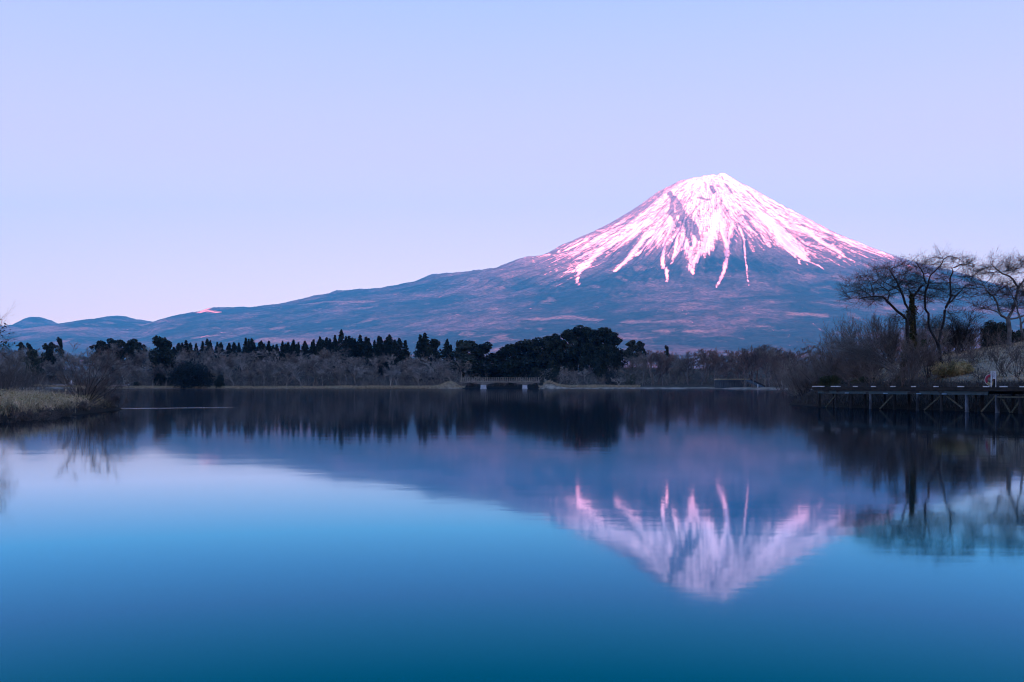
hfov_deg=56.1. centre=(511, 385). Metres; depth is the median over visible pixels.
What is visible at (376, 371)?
bare tree
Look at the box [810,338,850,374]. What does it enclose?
shrub
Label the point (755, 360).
bare tree
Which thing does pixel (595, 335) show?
pine tree
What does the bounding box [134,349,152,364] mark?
bare tree
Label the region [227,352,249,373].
bare tree
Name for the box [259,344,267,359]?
conifer
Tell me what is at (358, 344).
conifer
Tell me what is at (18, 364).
bare tree
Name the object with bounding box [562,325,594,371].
pine tree
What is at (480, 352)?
pine tree
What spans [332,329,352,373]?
conifer
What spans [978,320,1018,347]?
evergreen tree
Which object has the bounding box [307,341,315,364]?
conifer
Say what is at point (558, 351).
pine tree
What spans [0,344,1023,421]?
ground
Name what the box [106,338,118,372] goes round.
pine tree
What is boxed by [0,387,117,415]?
spit grass
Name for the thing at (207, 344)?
conifer
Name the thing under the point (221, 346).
conifer
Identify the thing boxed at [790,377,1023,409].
bank grass
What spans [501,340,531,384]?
pine tree
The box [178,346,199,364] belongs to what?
bare tree
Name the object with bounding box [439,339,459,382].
conifer
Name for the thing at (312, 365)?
bare tree
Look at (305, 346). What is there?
conifer
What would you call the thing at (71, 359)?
bare tree
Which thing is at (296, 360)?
bare tree
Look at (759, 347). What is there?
bare tree
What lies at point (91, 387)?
shrub
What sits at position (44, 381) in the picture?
shrub
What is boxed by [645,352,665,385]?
bare tree
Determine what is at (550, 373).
shrub
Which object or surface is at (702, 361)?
bare tree
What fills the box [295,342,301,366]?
conifer
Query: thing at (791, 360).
bare tree
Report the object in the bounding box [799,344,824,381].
shrub
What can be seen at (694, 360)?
bare tree
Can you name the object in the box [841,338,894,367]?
shrub
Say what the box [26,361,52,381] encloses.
bare tree
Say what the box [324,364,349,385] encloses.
bare tree
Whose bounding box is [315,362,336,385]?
bare tree
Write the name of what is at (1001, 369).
shrub
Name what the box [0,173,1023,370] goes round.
mountain
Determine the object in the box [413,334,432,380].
conifer
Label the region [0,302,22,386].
leaning tree
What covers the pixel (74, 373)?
bare tree
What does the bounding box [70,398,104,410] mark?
shrub
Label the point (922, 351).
shrub
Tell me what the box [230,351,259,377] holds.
bare tree
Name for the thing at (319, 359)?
bare tree
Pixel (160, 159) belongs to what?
sky
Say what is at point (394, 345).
conifer
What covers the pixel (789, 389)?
shrub
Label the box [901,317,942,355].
shrub
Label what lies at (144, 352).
bare tree
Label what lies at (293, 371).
bare tree
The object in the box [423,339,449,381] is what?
pine tree
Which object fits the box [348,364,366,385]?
bare tree
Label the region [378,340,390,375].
conifer
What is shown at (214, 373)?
bare tree
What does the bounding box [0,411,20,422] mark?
shrub
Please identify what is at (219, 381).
shrub
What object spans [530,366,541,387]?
shrub
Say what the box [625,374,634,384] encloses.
shrub
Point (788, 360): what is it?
bare tree
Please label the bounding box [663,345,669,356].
pine tree
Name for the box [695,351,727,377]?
bare tree
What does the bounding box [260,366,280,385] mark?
bare tree
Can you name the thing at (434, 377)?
bare tree
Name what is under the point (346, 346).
conifer
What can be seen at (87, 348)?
bare tree
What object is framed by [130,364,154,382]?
bare tree
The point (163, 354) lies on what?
evergreen tree
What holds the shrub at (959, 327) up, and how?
on the ground at (673, 385)
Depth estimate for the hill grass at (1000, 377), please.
82.45 m
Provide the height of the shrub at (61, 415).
0.907 m
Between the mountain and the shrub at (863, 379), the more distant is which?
the mountain
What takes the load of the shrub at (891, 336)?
on the ground at (673, 385)
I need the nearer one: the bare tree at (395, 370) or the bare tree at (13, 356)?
the bare tree at (395, 370)
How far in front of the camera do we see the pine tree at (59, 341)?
733.66 m
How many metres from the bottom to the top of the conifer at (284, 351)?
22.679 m
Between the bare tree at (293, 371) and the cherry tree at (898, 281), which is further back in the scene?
the bare tree at (293, 371)
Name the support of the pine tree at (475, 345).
on the ground at (673, 385)
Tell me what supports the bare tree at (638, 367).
on the ground at (673, 385)
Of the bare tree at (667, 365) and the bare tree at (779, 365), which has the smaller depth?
the bare tree at (779, 365)
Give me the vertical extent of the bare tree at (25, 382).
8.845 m
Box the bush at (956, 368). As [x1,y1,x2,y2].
[930,359,975,376]
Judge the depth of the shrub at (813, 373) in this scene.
118.28 m
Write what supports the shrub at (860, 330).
on the ground at (673, 385)
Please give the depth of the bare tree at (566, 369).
646.38 m
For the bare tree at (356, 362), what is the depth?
667.48 m
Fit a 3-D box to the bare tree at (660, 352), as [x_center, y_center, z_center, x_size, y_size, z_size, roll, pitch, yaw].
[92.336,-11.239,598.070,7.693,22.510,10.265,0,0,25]
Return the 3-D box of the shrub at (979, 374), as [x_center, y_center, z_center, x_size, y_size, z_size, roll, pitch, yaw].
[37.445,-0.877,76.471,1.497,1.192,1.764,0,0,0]
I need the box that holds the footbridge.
[460,377,539,388]
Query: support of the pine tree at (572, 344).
on the ground at (673, 385)
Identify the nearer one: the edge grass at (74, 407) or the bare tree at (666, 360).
the edge grass at (74, 407)
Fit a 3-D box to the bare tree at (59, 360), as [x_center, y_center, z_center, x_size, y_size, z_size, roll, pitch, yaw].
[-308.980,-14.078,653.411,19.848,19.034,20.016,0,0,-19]
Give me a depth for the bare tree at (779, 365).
512.66 m
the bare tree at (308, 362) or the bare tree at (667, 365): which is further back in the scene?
the bare tree at (308, 362)
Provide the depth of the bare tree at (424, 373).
607.20 m
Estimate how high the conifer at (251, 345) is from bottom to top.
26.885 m
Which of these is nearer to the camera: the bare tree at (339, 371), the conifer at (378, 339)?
the bare tree at (339, 371)
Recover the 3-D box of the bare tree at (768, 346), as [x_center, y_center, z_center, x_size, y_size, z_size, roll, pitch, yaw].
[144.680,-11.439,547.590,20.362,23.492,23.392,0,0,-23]
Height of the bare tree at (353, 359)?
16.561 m
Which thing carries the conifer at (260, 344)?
on the ground at (673, 385)
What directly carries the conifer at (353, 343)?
on the ground at (673, 385)
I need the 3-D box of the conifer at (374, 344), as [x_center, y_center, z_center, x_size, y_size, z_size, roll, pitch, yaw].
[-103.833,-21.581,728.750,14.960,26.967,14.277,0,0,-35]
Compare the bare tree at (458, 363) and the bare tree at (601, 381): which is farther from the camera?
the bare tree at (458, 363)
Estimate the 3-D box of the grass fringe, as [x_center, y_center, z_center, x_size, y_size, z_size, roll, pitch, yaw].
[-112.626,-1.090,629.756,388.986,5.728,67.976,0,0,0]
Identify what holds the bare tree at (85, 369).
on the ground at (673, 385)
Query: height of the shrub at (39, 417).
0.910 m
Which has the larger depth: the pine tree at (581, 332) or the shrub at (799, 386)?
the pine tree at (581, 332)
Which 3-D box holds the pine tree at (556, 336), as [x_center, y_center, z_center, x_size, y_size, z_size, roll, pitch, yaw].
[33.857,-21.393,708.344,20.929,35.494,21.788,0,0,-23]
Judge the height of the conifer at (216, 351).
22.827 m
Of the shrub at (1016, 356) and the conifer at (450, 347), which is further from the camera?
the conifer at (450, 347)
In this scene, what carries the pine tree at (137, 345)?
on the ground at (673, 385)
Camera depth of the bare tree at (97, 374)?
602.26 m
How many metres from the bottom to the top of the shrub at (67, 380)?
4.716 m
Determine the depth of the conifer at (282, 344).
738.98 m
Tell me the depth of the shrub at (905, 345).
81.79 m
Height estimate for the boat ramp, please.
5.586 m
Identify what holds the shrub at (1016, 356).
on the ground at (673, 385)
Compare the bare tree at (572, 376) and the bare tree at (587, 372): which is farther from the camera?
the bare tree at (587, 372)
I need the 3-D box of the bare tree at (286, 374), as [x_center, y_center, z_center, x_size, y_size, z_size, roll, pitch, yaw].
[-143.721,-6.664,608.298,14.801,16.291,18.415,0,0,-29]
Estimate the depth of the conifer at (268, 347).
737.85 m
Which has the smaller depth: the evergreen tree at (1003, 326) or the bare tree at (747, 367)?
the evergreen tree at (1003, 326)
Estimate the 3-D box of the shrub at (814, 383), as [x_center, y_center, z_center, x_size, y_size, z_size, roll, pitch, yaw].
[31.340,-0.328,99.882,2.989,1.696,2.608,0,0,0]
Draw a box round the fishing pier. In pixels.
[812,386,1023,413]
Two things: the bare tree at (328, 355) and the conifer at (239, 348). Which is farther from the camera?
the conifer at (239, 348)
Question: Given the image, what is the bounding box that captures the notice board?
[991,371,995,386]
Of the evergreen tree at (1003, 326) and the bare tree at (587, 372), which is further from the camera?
the bare tree at (587, 372)
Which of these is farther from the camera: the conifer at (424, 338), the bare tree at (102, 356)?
the conifer at (424, 338)
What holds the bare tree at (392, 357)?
on the ground at (673, 385)
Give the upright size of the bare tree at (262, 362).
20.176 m
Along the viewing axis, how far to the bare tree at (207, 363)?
631.99 m
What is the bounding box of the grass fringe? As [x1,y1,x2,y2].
[35,380,640,388]
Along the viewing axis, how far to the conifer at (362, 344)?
728.06 m
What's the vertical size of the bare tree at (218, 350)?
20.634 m
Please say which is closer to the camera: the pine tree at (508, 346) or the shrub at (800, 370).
the shrub at (800, 370)
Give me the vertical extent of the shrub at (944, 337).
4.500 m
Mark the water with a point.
(502, 534)
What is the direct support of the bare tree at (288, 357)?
on the ground at (673, 385)
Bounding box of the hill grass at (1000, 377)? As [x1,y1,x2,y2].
[850,340,1023,382]
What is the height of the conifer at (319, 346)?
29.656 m
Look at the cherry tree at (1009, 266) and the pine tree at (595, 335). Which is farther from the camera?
the pine tree at (595, 335)
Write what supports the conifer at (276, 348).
on the ground at (673, 385)
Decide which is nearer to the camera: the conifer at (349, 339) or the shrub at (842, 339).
the shrub at (842, 339)
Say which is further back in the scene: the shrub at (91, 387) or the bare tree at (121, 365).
the bare tree at (121, 365)
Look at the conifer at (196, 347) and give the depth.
735.13 m
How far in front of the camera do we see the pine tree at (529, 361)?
702.43 m
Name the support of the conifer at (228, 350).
on the ground at (673, 385)
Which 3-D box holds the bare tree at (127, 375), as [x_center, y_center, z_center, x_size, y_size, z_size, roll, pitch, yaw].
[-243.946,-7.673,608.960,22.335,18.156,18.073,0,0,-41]
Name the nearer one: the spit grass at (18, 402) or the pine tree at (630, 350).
the spit grass at (18, 402)
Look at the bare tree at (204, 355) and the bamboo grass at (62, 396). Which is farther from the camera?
the bare tree at (204, 355)
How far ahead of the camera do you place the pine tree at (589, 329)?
709.45 m
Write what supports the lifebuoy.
hanging from the lifebuoy stand
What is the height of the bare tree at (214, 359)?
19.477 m
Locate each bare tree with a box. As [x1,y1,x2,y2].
[0,345,33,390]
[0,349,27,363]
[0,349,34,391]
[3,347,28,361]
[5,357,42,391]
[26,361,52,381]
[43,352,72,378]
[46,355,77,383]
[59,363,90,384]
[63,350,77,369]
[64,352,84,375]
[71,357,91,383]
[76,359,98,377]
[78,347,121,365]
[80,364,117,382]
[88,349,115,376]
[88,360,111,383]
[100,354,122,384]
[106,343,127,359]
[112,356,131,381]
[112,360,145,386]
[122,348,147,374]
[125,352,142,375]
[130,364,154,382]
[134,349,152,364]
[137,347,149,363]
[141,363,165,385]
[156,364,173,385]
[174,354,188,367]
[176,350,192,364]
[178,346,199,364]
[191,345,213,361]
[193,351,215,371]
[197,357,218,370]
[206,352,233,378]
[208,347,230,368]
[210,362,234,385]
[210,366,222,378]
[216,354,238,378]
[223,360,245,377]
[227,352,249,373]
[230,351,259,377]
[246,350,270,375]
[256,348,282,362]
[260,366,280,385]
[261,352,281,377]
[272,363,297,385]
[273,352,297,363]
[273,357,312,383]
[276,362,301,386]
[286,350,309,367]
[287,356,315,379]
[296,355,318,378]
[306,347,326,370]
[306,359,326,382]
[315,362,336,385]
[316,348,351,368]
[316,368,335,385]
[321,355,346,379]
[322,357,339,379]
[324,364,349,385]
[337,356,366,368]
[340,361,365,385]
[345,354,363,375]
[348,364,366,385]
[360,364,378,384]
[364,358,379,378]
[367,370,380,385]
[368,352,386,376]
[382,367,402,385]
[383,353,401,374]
[383,362,405,384]
[397,355,420,381]
[398,367,413,385]
[403,360,420,383]
[405,364,426,385]
[406,352,429,377]
[412,368,436,385]
[413,355,427,376]
[415,357,451,373]
[424,366,441,382]
[430,355,451,373]
[446,359,478,385]
[552,366,575,383]
[558,368,577,382]
[566,371,578,385]
[578,367,593,380]
[596,374,606,384]
[610,374,625,385]
[621,359,643,381]
[630,355,642,371]
[636,352,659,375]
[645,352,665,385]
[651,353,680,377]
[653,350,665,385]
[658,355,679,383]
[670,356,702,381]
[678,350,696,384]
[689,351,700,373]
[694,347,718,372]
[695,350,716,384]
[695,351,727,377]
[695,354,723,382]
[703,348,726,385]
[717,359,754,381]
[722,350,767,385]
[724,348,741,377]
[731,344,759,386]
[735,344,769,380]
[747,348,760,387]
[748,347,781,386]
[752,345,782,385]
[764,351,797,386]
[771,353,803,379]
[772,346,818,376]
[776,358,807,387]
[778,352,801,384]
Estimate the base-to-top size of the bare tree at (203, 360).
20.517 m
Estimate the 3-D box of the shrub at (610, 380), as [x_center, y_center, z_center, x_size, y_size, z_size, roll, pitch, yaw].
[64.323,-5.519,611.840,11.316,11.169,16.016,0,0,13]
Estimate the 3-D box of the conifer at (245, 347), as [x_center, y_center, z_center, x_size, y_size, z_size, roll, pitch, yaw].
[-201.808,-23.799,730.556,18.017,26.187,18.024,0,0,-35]
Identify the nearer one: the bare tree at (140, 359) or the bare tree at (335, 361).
the bare tree at (335, 361)
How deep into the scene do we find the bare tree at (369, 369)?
632.72 m
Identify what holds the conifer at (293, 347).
on the ground at (673, 385)
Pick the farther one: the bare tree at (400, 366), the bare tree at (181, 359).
the bare tree at (181, 359)
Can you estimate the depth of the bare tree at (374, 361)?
671.30 m
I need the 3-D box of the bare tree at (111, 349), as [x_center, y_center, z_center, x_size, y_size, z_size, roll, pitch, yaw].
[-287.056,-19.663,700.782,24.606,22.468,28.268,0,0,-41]
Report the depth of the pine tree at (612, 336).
697.74 m
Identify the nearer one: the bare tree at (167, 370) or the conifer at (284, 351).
the bare tree at (167, 370)
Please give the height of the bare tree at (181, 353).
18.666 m
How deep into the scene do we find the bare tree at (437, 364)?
670.97 m
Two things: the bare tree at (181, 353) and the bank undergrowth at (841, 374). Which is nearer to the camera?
the bank undergrowth at (841, 374)
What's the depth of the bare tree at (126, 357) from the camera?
663.14 m
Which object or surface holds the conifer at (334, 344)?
on the ground at (673, 385)
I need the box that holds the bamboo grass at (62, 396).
[0,389,102,406]
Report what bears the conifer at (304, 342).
on the ground at (673, 385)
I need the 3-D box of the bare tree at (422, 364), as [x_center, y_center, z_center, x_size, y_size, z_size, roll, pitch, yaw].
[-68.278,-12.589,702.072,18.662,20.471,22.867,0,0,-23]
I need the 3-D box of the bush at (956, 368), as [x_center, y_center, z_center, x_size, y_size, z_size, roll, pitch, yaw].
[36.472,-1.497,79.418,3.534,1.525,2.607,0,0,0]
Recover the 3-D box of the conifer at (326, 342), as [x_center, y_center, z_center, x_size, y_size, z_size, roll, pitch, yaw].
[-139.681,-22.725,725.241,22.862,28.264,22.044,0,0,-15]
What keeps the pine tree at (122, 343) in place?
on the ground at (673, 385)
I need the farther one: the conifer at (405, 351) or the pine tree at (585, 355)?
the conifer at (405, 351)
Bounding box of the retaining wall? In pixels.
[714,378,750,387]
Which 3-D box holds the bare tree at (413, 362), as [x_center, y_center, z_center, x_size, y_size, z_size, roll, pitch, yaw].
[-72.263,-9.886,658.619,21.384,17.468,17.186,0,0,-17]
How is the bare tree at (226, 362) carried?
on the ground at (673, 385)
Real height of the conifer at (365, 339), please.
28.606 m
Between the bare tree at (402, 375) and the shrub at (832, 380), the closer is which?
the shrub at (832, 380)
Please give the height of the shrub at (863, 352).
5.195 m
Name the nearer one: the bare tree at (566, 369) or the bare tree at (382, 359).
the bare tree at (566, 369)
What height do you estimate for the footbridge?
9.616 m
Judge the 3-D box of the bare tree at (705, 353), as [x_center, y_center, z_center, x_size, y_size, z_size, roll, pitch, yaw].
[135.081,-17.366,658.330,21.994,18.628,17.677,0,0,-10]
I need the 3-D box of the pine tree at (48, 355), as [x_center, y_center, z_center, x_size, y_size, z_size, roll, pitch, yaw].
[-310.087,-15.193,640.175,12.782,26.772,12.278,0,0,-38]
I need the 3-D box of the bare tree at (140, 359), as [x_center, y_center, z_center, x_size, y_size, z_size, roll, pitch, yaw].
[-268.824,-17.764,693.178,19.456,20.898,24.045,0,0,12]
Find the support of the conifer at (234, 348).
on the ground at (673, 385)
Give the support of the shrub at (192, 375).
on the ground at (673, 385)
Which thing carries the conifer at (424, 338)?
on the ground at (673, 385)
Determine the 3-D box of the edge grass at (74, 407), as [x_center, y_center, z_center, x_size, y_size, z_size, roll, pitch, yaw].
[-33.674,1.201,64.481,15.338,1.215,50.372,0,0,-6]
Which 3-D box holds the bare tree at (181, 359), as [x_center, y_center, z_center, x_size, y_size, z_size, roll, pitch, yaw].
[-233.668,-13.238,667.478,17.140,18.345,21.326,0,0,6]
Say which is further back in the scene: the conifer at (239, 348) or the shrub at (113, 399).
the conifer at (239, 348)
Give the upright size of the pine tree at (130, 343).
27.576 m
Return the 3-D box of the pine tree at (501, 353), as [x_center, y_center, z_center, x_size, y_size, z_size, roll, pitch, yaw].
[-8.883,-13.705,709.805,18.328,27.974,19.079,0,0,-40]
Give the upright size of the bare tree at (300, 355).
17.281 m
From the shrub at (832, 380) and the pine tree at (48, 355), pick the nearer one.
the shrub at (832, 380)
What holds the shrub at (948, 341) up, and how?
on the ground at (673, 385)
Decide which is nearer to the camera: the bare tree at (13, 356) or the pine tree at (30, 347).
the bare tree at (13, 356)
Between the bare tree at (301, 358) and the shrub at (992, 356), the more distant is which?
the bare tree at (301, 358)
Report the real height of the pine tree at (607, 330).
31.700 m
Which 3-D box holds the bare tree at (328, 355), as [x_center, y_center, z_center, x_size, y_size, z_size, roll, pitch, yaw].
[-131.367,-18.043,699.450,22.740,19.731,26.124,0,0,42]
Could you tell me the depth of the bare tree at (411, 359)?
671.03 m
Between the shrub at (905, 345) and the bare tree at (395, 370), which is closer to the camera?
the shrub at (905, 345)
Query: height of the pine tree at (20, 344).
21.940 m
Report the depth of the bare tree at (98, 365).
606.19 m
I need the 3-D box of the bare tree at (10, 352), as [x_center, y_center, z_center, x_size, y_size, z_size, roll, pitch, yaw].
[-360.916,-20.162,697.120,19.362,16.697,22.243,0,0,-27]
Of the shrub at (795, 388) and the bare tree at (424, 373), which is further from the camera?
the bare tree at (424, 373)
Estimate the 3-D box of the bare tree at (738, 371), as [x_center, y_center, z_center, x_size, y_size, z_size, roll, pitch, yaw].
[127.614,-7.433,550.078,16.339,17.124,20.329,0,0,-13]
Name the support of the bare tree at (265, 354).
on the ground at (673, 385)
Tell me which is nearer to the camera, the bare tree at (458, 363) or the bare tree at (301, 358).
the bare tree at (301, 358)
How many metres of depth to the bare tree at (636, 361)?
661.44 m
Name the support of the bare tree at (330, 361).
on the ground at (673, 385)
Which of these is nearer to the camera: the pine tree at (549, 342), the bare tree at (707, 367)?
the bare tree at (707, 367)
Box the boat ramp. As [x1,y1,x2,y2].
[746,379,764,386]
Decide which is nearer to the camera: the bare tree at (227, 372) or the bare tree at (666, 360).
the bare tree at (227, 372)
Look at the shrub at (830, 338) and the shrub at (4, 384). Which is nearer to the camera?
the shrub at (4, 384)
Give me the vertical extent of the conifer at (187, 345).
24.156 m
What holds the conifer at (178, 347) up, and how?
on the ground at (673, 385)
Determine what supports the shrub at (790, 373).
on the ground at (673, 385)
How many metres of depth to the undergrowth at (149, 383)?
627.48 m
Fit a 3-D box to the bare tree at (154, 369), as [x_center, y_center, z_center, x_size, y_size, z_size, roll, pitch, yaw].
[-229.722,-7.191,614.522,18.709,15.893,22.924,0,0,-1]
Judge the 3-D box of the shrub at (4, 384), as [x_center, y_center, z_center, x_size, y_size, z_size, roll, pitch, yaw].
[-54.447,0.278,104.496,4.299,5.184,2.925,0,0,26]
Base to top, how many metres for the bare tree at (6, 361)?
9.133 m
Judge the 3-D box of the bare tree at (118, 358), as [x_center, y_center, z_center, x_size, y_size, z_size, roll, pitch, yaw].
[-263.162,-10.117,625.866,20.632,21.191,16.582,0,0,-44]
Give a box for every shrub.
[0,365,23,391]
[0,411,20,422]
[8,408,62,420]
[28,367,52,392]
[35,405,75,417]
[49,340,138,402]
[70,376,117,403]
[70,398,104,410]
[101,394,130,407]
[167,358,214,387]
[214,374,225,387]
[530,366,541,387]
[537,368,559,384]
[605,369,619,384]
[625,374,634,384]
[765,352,794,392]
[775,355,806,393]
[775,359,804,395]
[776,349,817,392]
[786,355,809,396]
[786,368,814,394]
[792,355,829,381]
[797,321,899,370]
[797,376,824,390]
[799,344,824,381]
[805,327,840,377]
[809,320,856,370]
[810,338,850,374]
[812,352,851,380]
[818,375,843,386]
[824,313,880,367]
[830,348,882,367]
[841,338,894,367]
[846,308,886,366]
[849,376,874,383]
[860,312,903,365]
[866,318,904,364]
[893,353,906,377]
[896,329,931,379]
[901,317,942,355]
[910,339,942,377]
[917,314,953,355]
[918,307,1003,353]
[935,321,962,353]
[971,367,989,380]
[986,350,1005,361]
[992,354,1011,377]
[1005,347,1023,374]
[1008,363,1023,379]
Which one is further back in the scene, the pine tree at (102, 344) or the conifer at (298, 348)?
the conifer at (298, 348)
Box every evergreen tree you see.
[148,335,175,385]
[592,344,613,379]
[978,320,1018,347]
[1014,329,1023,342]
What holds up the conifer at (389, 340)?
on the ground at (673, 385)
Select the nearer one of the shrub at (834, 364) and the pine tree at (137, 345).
the shrub at (834, 364)
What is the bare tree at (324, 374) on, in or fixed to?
on the ground at (673, 385)
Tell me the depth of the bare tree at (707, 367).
599.52 m
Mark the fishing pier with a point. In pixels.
(940, 391)
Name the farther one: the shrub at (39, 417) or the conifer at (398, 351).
the conifer at (398, 351)
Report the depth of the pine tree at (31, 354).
599.39 m
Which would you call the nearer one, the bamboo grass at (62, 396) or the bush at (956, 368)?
the bamboo grass at (62, 396)
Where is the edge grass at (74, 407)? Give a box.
[0,400,116,418]
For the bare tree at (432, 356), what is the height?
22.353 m
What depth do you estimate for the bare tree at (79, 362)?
633.45 m
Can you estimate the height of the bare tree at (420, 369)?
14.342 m
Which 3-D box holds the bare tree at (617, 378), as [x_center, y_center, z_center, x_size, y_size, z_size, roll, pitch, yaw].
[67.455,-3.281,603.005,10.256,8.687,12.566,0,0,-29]
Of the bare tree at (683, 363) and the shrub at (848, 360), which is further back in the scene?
the bare tree at (683, 363)
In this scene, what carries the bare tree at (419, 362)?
on the ground at (673, 385)
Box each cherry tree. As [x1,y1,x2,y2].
[831,253,934,374]
[896,270,942,373]
[900,241,991,363]
[957,247,1023,345]
[993,275,1023,337]
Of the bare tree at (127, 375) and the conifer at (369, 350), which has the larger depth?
the conifer at (369, 350)
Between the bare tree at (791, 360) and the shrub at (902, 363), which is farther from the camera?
the bare tree at (791, 360)
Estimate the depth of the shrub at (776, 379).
250.10 m
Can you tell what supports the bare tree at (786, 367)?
on the ground at (673, 385)
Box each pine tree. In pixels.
[15,342,23,365]
[20,349,44,386]
[26,342,32,358]
[39,343,57,380]
[54,337,64,367]
[89,340,113,369]
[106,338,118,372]
[108,339,134,366]
[122,339,137,372]
[128,342,147,370]
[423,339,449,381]
[448,340,484,384]
[455,340,490,377]
[468,342,499,385]
[486,349,512,384]
[495,343,520,376]
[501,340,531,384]
[516,339,536,370]
[519,337,549,379]
[533,335,560,380]
[545,329,582,376]
[546,347,575,378]
[551,333,565,370]
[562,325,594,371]
[577,343,597,373]
[583,326,599,350]
[586,328,612,369]
[597,327,617,356]
[603,332,627,367]
[611,347,623,369]
[623,340,639,367]
[630,341,646,360]
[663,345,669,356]
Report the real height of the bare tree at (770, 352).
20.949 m
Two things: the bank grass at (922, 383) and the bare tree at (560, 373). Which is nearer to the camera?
the bank grass at (922, 383)
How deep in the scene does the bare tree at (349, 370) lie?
624.03 m
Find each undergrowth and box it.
[0,361,785,387]
[806,323,1023,386]
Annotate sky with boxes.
[0,0,1023,325]
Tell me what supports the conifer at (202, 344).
on the ground at (673, 385)
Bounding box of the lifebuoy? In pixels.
[985,374,992,385]
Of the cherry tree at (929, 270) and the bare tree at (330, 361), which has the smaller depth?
the cherry tree at (929, 270)
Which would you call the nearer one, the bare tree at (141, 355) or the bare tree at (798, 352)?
the bare tree at (798, 352)
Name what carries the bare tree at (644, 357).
on the ground at (673, 385)
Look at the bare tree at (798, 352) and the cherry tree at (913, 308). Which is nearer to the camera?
the cherry tree at (913, 308)
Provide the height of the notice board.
1.104 m
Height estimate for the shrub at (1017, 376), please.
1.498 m
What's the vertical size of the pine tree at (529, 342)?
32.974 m
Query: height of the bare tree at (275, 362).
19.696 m
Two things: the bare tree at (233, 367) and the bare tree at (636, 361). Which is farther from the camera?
the bare tree at (636, 361)
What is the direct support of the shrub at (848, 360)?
on the ground at (673, 385)
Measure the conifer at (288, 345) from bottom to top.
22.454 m
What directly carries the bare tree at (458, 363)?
on the ground at (673, 385)
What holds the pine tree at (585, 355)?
on the ground at (673, 385)
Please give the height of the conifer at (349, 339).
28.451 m
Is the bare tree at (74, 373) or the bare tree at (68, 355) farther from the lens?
the bare tree at (68, 355)
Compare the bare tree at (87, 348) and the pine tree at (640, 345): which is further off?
the pine tree at (640, 345)
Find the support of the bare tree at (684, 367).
on the ground at (673, 385)
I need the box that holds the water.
[0,388,1023,681]
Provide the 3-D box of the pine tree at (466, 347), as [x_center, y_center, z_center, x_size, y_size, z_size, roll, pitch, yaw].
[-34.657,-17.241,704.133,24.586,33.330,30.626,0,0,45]
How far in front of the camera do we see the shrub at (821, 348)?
132.28 m
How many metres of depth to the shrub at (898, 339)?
99.28 m
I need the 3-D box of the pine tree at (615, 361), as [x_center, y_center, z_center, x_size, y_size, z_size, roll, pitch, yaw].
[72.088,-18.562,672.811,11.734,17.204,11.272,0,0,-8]
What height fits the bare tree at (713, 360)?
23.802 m
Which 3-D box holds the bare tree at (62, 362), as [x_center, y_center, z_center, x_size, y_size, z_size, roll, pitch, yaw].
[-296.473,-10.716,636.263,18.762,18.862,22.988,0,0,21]
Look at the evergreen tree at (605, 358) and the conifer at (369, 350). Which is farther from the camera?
the conifer at (369, 350)
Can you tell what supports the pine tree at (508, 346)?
on the ground at (673, 385)
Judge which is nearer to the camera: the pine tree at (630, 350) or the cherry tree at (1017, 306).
the cherry tree at (1017, 306)
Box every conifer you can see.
[173,343,182,360]
[182,340,191,363]
[191,343,198,364]
[198,341,205,357]
[199,339,214,370]
[212,342,224,369]
[213,342,221,369]
[224,346,230,364]
[227,342,240,371]
[236,342,241,354]
[237,338,252,368]
[238,338,256,369]
[249,340,270,370]
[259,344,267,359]
[266,341,271,366]
[270,344,281,362]
[277,344,290,370]
[279,341,283,358]
[280,342,291,365]
[289,339,298,368]
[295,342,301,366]
[298,343,308,359]
[301,341,307,358]
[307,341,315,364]
[309,336,326,371]
[321,337,331,356]
[330,335,337,369]
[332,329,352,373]
[342,336,351,362]
[346,336,359,366]
[349,337,358,366]
[352,335,369,371]
[355,341,368,370]
[359,336,370,371]
[360,338,380,373]
[366,337,388,374]
[368,340,379,372]
[374,336,384,372]
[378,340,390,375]
[378,340,397,375]
[379,334,392,375]
[385,338,412,380]
[392,340,411,378]
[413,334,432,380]
[414,333,436,382]
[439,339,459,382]
[444,344,459,380]
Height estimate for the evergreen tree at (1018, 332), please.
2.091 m
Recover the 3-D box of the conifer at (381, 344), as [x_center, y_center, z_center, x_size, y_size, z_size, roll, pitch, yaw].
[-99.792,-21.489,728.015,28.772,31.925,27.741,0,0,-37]
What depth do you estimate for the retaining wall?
545.51 m
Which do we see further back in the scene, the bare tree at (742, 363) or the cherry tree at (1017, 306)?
the bare tree at (742, 363)
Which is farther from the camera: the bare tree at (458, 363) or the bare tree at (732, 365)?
the bare tree at (458, 363)

